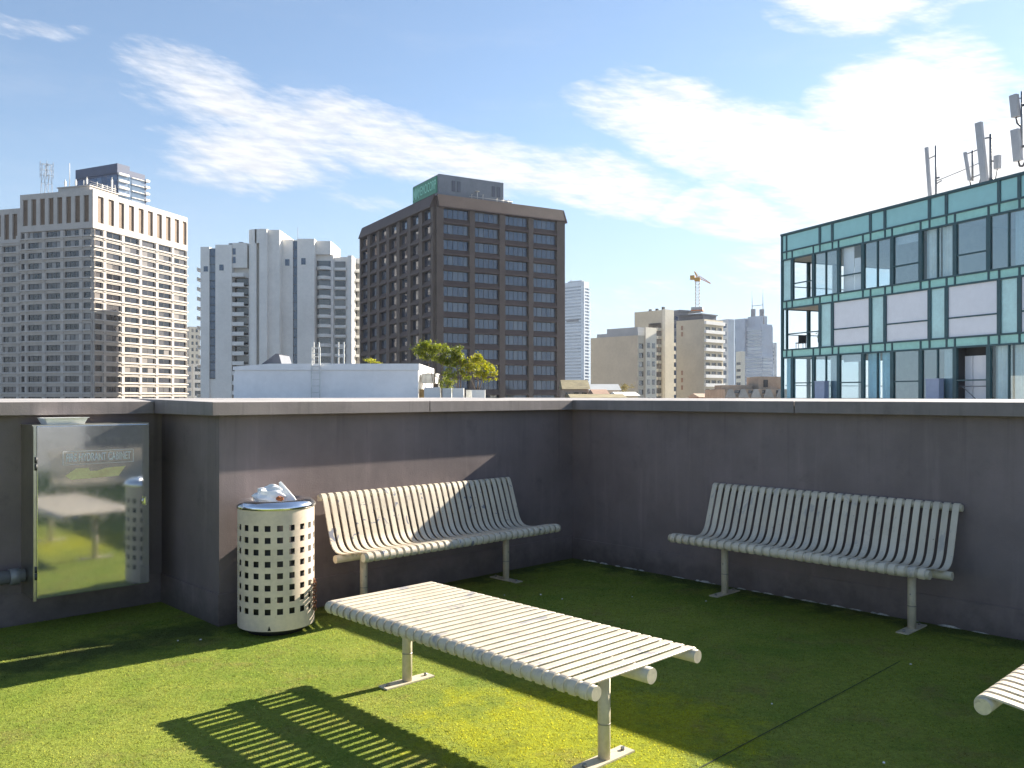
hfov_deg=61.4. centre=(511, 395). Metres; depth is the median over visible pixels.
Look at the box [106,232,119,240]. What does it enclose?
window
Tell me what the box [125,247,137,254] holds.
window
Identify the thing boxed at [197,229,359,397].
apartment tower
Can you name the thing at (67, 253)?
window
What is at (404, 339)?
window
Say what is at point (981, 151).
antenna mast
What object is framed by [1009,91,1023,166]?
antenna mast
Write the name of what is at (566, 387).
house
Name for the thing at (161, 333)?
window
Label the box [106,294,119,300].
window
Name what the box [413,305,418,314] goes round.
window
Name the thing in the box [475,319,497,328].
window
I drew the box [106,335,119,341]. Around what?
window
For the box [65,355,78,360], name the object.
window
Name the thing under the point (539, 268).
window
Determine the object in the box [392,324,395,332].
window
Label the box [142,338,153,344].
window
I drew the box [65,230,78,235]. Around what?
window
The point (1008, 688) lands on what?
slatted bench
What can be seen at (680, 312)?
slate block
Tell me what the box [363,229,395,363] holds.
window
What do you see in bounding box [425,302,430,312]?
window
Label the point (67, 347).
window
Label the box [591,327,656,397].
beige block
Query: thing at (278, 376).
rooftop shed
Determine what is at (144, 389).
window
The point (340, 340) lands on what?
window
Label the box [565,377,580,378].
window
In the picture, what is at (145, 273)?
window
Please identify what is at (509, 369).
window
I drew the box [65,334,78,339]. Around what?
window
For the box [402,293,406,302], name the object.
window
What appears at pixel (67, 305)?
window
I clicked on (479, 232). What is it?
window
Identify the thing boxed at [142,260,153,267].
window
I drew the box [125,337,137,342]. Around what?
window
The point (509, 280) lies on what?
window
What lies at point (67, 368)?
window
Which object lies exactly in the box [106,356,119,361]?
window
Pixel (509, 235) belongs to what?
window
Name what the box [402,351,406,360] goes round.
window
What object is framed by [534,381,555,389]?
window
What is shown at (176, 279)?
window
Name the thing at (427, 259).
window
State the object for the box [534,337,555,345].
window
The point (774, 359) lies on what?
slab
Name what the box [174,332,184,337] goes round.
window
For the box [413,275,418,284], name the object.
window
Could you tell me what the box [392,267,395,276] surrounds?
window
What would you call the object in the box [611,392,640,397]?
house
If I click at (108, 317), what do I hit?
window
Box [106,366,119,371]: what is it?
window
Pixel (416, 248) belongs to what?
window
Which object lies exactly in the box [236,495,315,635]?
litter bin
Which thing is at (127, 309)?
window
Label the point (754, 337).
spire tower
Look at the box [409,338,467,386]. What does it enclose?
potted tree
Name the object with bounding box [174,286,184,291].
window
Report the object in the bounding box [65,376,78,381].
window
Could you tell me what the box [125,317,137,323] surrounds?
window
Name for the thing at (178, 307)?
window
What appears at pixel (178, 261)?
window
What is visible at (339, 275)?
window
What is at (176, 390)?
window
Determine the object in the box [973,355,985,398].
white door
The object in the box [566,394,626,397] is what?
house
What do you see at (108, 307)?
window
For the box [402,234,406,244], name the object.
window
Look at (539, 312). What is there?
window
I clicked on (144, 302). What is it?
window
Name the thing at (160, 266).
window
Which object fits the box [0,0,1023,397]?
sky
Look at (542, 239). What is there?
window
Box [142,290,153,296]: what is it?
window
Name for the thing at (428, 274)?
window
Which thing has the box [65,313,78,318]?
window
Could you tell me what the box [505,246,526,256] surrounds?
window
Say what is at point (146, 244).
window
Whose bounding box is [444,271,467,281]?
window
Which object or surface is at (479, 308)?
window
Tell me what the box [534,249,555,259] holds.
window
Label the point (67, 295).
window
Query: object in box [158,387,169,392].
window
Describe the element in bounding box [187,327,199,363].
slab block
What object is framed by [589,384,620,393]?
house
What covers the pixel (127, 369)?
window
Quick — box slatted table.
[325,582,701,767]
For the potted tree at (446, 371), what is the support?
in the planter box at (457, 392)
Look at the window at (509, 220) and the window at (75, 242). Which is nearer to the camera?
the window at (509, 220)
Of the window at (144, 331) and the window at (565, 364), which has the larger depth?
the window at (565, 364)
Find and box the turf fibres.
[0,558,1023,767]
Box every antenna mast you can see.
[924,145,941,195]
[963,121,1000,184]
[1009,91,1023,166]
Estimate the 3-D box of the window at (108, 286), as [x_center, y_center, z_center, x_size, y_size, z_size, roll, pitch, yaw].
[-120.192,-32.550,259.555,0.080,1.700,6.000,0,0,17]
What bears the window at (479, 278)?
in the office tower at (473, 266)
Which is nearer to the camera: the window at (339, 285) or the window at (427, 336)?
the window at (427, 336)
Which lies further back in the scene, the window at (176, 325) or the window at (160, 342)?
the window at (176, 325)
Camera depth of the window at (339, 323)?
261.80 m
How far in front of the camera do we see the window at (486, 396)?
191.91 m
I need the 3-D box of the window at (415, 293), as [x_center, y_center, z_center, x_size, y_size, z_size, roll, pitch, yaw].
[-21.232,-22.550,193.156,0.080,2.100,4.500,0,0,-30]
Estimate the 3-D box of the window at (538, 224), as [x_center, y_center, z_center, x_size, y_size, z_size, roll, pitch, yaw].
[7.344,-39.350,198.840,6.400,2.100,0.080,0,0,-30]
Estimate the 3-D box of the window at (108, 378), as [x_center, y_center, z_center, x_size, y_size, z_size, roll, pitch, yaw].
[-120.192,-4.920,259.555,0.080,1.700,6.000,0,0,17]
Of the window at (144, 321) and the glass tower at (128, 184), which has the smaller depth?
the window at (144, 321)
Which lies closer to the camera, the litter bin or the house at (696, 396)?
the litter bin
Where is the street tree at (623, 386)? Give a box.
[620,383,633,391]
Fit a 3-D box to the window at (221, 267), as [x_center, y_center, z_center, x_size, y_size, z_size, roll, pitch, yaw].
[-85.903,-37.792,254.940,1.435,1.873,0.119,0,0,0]
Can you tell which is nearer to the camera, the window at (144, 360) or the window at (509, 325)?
the window at (509, 325)
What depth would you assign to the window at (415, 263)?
193.75 m
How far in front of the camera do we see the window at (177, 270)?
288.87 m
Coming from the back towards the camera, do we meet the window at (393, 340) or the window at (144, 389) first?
the window at (144, 389)
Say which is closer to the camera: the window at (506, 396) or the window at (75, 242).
the window at (506, 396)
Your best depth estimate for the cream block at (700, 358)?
293.75 m
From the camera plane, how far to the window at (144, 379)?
274.03 m
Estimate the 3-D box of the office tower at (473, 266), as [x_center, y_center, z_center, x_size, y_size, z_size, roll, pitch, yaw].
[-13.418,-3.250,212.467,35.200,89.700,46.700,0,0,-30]
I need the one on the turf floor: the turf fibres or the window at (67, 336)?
the turf fibres
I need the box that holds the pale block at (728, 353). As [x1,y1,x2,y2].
[718,319,733,384]
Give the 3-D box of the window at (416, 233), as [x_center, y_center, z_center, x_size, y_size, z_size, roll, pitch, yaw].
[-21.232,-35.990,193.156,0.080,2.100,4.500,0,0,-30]
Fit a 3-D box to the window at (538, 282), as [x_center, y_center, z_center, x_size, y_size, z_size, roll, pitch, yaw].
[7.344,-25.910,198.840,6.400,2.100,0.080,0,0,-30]
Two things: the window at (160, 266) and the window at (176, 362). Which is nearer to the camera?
the window at (160, 266)
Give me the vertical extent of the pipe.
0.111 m
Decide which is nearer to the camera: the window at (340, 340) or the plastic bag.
the plastic bag
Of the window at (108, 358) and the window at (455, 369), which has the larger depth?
the window at (108, 358)
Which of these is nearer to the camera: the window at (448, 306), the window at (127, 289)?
the window at (448, 306)
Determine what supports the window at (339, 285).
in the apartment tower at (266, 294)
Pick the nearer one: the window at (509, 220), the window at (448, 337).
the window at (448, 337)
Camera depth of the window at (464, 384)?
188.11 m
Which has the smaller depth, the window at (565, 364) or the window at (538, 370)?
the window at (538, 370)
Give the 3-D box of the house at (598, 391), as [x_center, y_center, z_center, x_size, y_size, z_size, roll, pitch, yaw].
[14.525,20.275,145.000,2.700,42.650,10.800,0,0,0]
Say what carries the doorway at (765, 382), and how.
in the brick block at (762, 387)
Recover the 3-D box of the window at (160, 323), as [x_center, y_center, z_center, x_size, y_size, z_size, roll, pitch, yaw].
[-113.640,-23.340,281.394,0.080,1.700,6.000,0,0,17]
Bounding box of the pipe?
[0,568,25,584]
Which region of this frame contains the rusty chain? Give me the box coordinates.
[313,578,316,610]
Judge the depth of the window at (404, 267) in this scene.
199.27 m
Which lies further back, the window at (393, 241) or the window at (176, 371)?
the window at (176, 371)
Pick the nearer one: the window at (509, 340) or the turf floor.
the turf floor
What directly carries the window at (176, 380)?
in the hotel tower at (93, 292)
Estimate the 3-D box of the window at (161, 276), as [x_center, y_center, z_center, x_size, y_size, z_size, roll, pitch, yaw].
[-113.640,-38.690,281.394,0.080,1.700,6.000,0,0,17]
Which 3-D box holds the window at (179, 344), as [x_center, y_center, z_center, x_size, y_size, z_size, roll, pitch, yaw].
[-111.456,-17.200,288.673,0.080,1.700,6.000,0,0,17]
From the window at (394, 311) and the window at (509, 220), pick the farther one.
the window at (394, 311)
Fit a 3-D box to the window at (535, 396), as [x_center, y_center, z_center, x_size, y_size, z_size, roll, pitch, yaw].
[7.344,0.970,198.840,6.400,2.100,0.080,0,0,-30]
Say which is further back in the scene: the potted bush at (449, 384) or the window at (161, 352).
the window at (161, 352)
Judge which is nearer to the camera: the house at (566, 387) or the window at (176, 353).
the house at (566, 387)
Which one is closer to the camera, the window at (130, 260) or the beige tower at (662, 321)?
the window at (130, 260)
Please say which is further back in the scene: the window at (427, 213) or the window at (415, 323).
the window at (415, 323)
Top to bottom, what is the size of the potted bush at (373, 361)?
0.598 m
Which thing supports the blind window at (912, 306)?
in the glass apartments
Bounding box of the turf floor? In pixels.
[0,558,1023,767]
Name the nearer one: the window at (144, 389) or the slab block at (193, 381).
the window at (144, 389)
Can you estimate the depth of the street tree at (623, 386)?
179.90 m
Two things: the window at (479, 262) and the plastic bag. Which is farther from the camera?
the window at (479, 262)
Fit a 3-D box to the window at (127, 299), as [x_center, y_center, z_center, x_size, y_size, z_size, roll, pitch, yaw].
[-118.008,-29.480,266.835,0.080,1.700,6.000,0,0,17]
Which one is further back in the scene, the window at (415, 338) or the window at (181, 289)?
the window at (181, 289)
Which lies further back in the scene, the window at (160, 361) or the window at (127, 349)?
the window at (160, 361)
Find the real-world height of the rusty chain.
0.224 m
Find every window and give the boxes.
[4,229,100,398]
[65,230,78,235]
[65,240,78,245]
[65,251,78,256]
[65,261,78,266]
[65,271,78,277]
[65,282,78,287]
[65,292,78,298]
[65,303,78,308]
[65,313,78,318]
[65,324,78,329]
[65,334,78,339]
[65,345,78,350]
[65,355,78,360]
[65,366,78,370]
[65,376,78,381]
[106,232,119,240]
[106,242,119,250]
[106,253,119,260]
[106,263,119,270]
[106,273,119,280]
[106,284,119,290]
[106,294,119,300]
[106,304,119,310]
[106,314,119,320]
[106,325,119,331]
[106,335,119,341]
[106,345,119,351]
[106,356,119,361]
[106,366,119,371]
[106,376,119,381]
[106,387,119,391]
[125,237,137,244]
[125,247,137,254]
[125,257,137,264]
[125,267,137,273]
[125,277,137,283]
[125,287,137,293]
[125,297,137,303]
[125,307,137,313]
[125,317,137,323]
[125,327,137,332]
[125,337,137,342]
[125,347,137,352]
[125,357,137,362]
[125,367,137,372]
[125,377,137,382]
[125,387,137,391]
[142,241,153,248]
[142,251,153,257]
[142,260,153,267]
[142,270,153,276]
[142,280,153,286]
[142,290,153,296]
[142,299,153,305]
[142,309,153,315]
[142,319,153,324]
[142,329,153,334]
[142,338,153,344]
[142,348,153,353]
[142,358,153,363]
[142,368,153,372]
[142,377,153,382]
[142,387,153,391]
[158,245,169,251]
[158,254,169,261]
[158,264,169,270]
[158,273,169,279]
[158,283,169,289]
[158,292,169,298]
[158,302,169,307]
[158,311,169,317]
[158,321,169,326]
[158,330,169,336]
[158,340,169,345]
[158,349,169,354]
[158,359,169,364]
[158,368,169,373]
[158,378,169,382]
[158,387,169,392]
[174,249,184,255]
[174,258,184,264]
[174,267,184,273]
[174,277,184,282]
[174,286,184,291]
[174,295,184,301]
[174,304,184,310]
[174,314,184,319]
[174,323,184,328]
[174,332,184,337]
[174,341,184,346]
[174,350,184,355]
[174,360,184,364]
[174,369,184,373]
[174,378,184,383]
[174,387,184,392]
[219,265,223,270]
[301,258,305,264]
[334,262,346,269]
[334,271,346,279]
[334,281,346,289]
[334,290,346,298]
[334,300,346,308]
[334,309,346,317]
[334,319,346,327]
[334,329,346,336]
[334,338,346,346]
[334,348,346,356]
[335,357,344,363]
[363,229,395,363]
[392,225,395,234]
[392,239,395,248]
[392,253,395,262]
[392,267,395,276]
[392,282,395,290]
[392,296,395,304]
[392,310,395,318]
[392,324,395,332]
[392,338,395,347]
[402,220,406,229]
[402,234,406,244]
[402,249,406,258]
[402,264,406,273]
[402,278,406,287]
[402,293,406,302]
[402,308,406,316]
[402,322,406,331]
[402,337,406,345]
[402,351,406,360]
[413,215,418,225]
[413,230,418,240]
[413,245,418,255]
[413,260,418,270]
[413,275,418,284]
[413,290,418,299]
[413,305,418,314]
[413,320,418,329]
[413,335,418,344]
[413,351,418,359]
[425,209,430,220]
[425,225,430,235]
[425,240,430,250]
[425,256,430,266]
[425,271,430,281]
[425,287,430,296]
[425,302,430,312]
[425,318,430,327]
[425,333,430,341]
[444,208,467,220]
[444,224,467,235]
[444,239,467,250]
[444,255,467,266]
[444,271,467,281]
[444,286,467,296]
[444,302,467,312]
[444,317,467,327]
[444,333,467,342]
[444,364,467,373]
[444,380,467,388]
[445,349,467,358]
[475,212,497,223]
[475,227,497,238]
[475,243,497,253]
[475,258,497,268]
[475,273,497,283]
[475,288,497,298]
[475,304,497,313]
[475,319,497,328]
[475,334,497,343]
[475,349,497,358]
[475,365,497,373]
[475,380,497,389]
[485,395,497,397]
[505,216,526,226]
[505,231,526,241]
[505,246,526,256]
[505,261,526,271]
[505,276,526,285]
[505,290,526,300]
[505,305,526,315]
[505,320,526,330]
[505,335,526,344]
[505,350,526,359]
[505,365,526,374]
[505,380,526,389]
[505,395,526,397]
[534,219,555,230]
[534,234,555,244]
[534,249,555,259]
[534,263,555,273]
[534,278,555,288]
[534,293,555,302]
[534,307,555,316]
[534,322,555,331]
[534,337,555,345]
[534,351,555,360]
[534,366,555,374]
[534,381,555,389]
[534,395,555,397]
[565,351,580,352]
[565,364,580,365]
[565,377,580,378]
[834,298,868,345]
[887,290,926,341]
[949,281,996,336]
[1022,277,1023,331]
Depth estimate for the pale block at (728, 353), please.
340.79 m
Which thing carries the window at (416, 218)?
in the office tower at (473, 266)
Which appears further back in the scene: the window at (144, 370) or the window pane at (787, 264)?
the window at (144, 370)
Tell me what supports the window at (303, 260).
in the apartment tower at (266, 294)
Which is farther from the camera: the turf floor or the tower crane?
the tower crane
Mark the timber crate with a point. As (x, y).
(421, 393)
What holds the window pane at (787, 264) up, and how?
in the glass apartments
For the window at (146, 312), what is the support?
in the hotel tower at (93, 292)
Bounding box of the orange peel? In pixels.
[276,496,283,500]
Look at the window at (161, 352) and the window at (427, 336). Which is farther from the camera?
the window at (161, 352)
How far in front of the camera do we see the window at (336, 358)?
261.80 m
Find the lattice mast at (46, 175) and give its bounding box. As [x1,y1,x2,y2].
[40,163,52,192]
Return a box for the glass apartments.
[780,171,1023,398]
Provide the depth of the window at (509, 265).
195.03 m
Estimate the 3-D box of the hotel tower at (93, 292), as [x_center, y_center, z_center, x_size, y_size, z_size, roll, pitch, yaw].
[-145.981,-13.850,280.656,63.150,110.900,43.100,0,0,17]
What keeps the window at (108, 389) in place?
in the hotel tower at (93, 292)
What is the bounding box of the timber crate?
[419,389,423,397]
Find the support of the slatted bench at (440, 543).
on the turf floor
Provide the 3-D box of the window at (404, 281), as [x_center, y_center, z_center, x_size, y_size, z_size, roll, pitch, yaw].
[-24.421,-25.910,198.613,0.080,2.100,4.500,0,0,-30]
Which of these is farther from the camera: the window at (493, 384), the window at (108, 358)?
the window at (108, 358)
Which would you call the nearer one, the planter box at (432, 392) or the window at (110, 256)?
the planter box at (432, 392)
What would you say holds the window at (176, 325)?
in the hotel tower at (93, 292)
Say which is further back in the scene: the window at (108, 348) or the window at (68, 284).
the window at (108, 348)
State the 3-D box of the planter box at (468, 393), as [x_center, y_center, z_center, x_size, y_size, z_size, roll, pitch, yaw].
[-1.975,0.028,40.440,0.350,0.580,0.280,0,0,0]
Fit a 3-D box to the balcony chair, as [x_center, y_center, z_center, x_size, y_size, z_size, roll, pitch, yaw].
[18.130,-3.327,54.116,0.500,0.950,0.520,0,0,39]
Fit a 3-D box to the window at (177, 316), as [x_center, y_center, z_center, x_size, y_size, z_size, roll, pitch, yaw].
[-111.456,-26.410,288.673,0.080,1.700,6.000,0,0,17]
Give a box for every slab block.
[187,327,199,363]
[187,364,199,397]
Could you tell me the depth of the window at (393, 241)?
204.54 m
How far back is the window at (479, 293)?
191.26 m
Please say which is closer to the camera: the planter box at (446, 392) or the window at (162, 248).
the planter box at (446, 392)
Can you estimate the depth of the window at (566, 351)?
908.44 m
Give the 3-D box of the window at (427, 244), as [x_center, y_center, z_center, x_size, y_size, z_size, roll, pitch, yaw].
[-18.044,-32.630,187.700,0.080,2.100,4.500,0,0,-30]
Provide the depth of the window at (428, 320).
188.15 m
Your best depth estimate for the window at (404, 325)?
199.27 m
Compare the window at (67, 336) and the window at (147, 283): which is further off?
the window at (147, 283)
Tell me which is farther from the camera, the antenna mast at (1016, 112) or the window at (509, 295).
the window at (509, 295)
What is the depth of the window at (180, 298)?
288.87 m
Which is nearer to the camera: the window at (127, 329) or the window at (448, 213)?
the window at (448, 213)
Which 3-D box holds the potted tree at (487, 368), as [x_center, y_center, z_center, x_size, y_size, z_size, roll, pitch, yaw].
[-1.531,-1.153,39.925,1.702,1.819,1.496,0,0,-41]
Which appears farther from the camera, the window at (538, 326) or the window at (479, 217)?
the window at (538, 326)
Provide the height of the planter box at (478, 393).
0.580 m
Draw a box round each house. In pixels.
[559,380,589,397]
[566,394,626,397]
[588,389,609,393]
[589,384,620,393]
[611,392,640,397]
[688,394,704,397]
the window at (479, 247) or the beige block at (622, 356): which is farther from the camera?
the beige block at (622, 356)
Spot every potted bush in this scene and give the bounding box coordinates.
[363,358,382,363]
[438,377,456,387]
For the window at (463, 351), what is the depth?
188.48 m
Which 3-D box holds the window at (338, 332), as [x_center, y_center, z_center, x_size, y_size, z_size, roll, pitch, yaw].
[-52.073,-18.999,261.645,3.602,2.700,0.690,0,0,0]
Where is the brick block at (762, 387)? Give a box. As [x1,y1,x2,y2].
[705,377,786,397]
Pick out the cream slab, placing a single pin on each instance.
(740, 367)
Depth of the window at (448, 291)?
187.47 m
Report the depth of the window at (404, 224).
199.27 m
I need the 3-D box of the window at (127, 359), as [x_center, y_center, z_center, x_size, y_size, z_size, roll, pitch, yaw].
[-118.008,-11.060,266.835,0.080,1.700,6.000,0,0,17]
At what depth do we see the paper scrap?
5.89 m
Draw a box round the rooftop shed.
[233,342,439,397]
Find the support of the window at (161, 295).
in the hotel tower at (93, 292)
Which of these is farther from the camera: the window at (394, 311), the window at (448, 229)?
the window at (394, 311)
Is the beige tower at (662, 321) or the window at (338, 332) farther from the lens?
the beige tower at (662, 321)
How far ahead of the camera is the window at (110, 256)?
259.89 m
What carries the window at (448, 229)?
in the office tower at (473, 266)
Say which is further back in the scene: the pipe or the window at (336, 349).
the window at (336, 349)
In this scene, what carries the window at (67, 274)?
in the hotel tower at (93, 292)
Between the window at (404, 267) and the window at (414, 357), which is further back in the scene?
the window at (404, 267)
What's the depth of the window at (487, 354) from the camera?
191.44 m
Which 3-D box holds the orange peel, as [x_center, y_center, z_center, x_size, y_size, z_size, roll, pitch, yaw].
[-1.566,0.695,5.813,0.046,0.035,0.044,0,0,-30]
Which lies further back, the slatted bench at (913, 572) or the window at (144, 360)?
the window at (144, 360)
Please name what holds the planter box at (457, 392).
on the low building
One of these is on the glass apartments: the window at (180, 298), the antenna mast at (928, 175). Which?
the antenna mast at (928, 175)
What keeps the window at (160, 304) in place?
in the hotel tower at (93, 292)
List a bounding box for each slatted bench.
[317,477,560,594]
[668,483,963,634]
[974,664,1023,714]
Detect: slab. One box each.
[736,351,744,384]
[773,343,776,376]
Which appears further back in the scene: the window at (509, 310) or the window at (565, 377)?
the window at (565, 377)
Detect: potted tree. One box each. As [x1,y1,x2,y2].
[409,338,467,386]
[441,351,471,387]
[455,353,497,389]
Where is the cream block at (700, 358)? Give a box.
[676,313,724,397]
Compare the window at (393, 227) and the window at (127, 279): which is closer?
the window at (393, 227)
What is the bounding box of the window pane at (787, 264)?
[784,260,790,300]
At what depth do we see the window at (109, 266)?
259.64 m
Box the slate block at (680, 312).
[674,310,700,397]
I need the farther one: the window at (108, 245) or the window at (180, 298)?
the window at (180, 298)
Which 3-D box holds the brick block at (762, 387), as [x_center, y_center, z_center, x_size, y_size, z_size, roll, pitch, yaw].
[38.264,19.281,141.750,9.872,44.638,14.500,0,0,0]
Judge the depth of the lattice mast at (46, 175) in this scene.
314.96 m
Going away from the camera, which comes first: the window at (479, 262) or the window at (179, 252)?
the window at (479, 262)
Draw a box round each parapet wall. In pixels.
[0,398,572,627]
[508,398,1023,640]
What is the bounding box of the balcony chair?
[796,335,805,347]
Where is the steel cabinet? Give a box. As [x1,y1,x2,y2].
[21,422,148,601]
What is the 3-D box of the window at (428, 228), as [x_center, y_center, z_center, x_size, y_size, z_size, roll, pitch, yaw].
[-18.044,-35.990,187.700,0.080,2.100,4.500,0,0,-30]
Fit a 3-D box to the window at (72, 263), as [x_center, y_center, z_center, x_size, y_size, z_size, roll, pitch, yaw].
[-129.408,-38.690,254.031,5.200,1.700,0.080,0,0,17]
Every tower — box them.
[0,163,188,398]
[76,163,149,205]
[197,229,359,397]
[358,174,566,397]
[565,280,590,382]
[634,307,675,397]
[735,305,772,384]
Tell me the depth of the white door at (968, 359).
42.54 m
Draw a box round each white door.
[965,356,972,398]
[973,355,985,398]
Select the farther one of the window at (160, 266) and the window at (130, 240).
the window at (160, 266)
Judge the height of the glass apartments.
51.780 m
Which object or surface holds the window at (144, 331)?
in the hotel tower at (93, 292)
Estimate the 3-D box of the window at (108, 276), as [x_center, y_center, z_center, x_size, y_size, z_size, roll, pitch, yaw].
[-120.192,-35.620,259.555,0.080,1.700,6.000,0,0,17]
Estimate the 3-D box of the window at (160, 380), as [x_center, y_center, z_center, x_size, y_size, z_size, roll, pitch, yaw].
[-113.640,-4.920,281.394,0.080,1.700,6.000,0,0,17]
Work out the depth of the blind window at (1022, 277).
39.30 m
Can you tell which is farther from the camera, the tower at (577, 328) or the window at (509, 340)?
the tower at (577, 328)
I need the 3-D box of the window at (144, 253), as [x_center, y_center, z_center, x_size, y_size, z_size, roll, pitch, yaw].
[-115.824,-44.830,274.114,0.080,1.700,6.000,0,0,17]
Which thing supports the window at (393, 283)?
in the office tower at (473, 266)
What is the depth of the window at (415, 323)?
193.51 m
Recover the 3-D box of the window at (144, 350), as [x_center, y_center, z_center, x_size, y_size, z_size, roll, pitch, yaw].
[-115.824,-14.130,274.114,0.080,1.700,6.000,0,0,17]
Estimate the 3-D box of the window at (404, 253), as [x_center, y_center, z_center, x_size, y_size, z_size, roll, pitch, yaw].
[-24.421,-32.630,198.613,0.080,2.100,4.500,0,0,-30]
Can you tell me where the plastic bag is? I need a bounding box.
[252,484,286,501]
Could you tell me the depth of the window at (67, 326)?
254.18 m
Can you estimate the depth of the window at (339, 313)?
261.80 m
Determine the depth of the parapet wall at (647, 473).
6.67 m
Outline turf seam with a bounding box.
[699,661,899,767]
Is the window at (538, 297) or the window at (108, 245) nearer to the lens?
the window at (538, 297)
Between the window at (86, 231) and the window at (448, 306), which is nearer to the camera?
the window at (448, 306)
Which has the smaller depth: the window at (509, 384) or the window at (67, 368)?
the window at (509, 384)
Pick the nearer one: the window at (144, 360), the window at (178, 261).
the window at (144, 360)
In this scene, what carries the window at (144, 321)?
in the hotel tower at (93, 292)
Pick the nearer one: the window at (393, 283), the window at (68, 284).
the window at (393, 283)
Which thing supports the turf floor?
on the roof slab
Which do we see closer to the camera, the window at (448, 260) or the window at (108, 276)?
the window at (448, 260)
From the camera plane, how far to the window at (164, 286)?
281.52 m
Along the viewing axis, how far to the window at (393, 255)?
205.09 m
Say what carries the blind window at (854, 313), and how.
in the glass apartments
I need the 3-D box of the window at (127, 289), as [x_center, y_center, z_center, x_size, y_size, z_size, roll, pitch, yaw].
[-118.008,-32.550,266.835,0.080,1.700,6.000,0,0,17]
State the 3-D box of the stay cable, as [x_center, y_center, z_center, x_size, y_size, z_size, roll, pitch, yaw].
[22.598,-11.320,43.512,0.066,0.339,3.008,0,0,-19]
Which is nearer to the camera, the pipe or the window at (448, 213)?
the pipe
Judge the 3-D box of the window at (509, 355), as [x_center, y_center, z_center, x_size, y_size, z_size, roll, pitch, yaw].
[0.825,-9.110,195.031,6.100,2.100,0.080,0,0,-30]
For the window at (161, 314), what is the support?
in the hotel tower at (93, 292)
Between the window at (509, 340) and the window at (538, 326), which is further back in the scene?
the window at (538, 326)
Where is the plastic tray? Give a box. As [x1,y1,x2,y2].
[38,417,88,424]
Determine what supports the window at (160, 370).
in the hotel tower at (93, 292)
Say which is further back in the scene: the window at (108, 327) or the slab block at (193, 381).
the slab block at (193, 381)
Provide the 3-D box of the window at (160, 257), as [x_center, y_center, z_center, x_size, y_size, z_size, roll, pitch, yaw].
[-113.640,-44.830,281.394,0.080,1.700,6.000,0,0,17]
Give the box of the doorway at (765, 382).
[763,380,767,386]
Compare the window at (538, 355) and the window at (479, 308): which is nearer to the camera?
the window at (479, 308)
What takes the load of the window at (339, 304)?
in the apartment tower at (266, 294)
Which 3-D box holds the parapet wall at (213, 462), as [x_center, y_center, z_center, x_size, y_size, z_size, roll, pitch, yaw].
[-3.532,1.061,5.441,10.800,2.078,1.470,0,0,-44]
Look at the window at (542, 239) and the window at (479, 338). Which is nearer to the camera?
the window at (479, 338)
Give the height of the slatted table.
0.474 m
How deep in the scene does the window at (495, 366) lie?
192.43 m
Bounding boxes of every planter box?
[424,387,440,397]
[442,388,451,397]
[452,388,463,397]
[466,390,471,397]
[472,390,484,397]
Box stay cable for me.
[937,163,978,180]
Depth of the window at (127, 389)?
267.23 m
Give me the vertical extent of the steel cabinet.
1.190 m
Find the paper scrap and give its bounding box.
[279,482,295,500]
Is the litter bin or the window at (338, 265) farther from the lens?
the window at (338, 265)
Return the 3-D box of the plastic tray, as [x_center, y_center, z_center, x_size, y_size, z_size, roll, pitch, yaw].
[-3.145,0.175,6.037,0.291,0.048,0.190,0,0,-44]
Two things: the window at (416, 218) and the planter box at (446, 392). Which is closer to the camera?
the planter box at (446, 392)
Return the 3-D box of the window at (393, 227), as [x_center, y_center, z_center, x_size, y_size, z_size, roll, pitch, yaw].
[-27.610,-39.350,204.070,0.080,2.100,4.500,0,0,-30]
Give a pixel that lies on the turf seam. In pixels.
(792, 718)
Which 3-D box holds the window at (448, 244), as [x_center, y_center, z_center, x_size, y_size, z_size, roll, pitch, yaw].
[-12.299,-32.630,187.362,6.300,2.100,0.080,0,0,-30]
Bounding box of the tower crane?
[690,271,710,311]
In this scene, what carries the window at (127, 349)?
in the hotel tower at (93, 292)
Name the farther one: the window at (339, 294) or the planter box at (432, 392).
the window at (339, 294)
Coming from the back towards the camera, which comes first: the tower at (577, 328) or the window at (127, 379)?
the tower at (577, 328)
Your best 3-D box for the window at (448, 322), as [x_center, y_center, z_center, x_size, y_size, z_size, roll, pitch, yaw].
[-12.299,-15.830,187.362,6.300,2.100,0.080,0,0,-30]
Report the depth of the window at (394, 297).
204.54 m
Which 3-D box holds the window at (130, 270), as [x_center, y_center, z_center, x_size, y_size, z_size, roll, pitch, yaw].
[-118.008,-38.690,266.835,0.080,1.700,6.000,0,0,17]
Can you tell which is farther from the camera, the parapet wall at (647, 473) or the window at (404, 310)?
the window at (404, 310)
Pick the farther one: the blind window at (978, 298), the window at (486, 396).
the window at (486, 396)
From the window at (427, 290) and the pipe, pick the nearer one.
the pipe

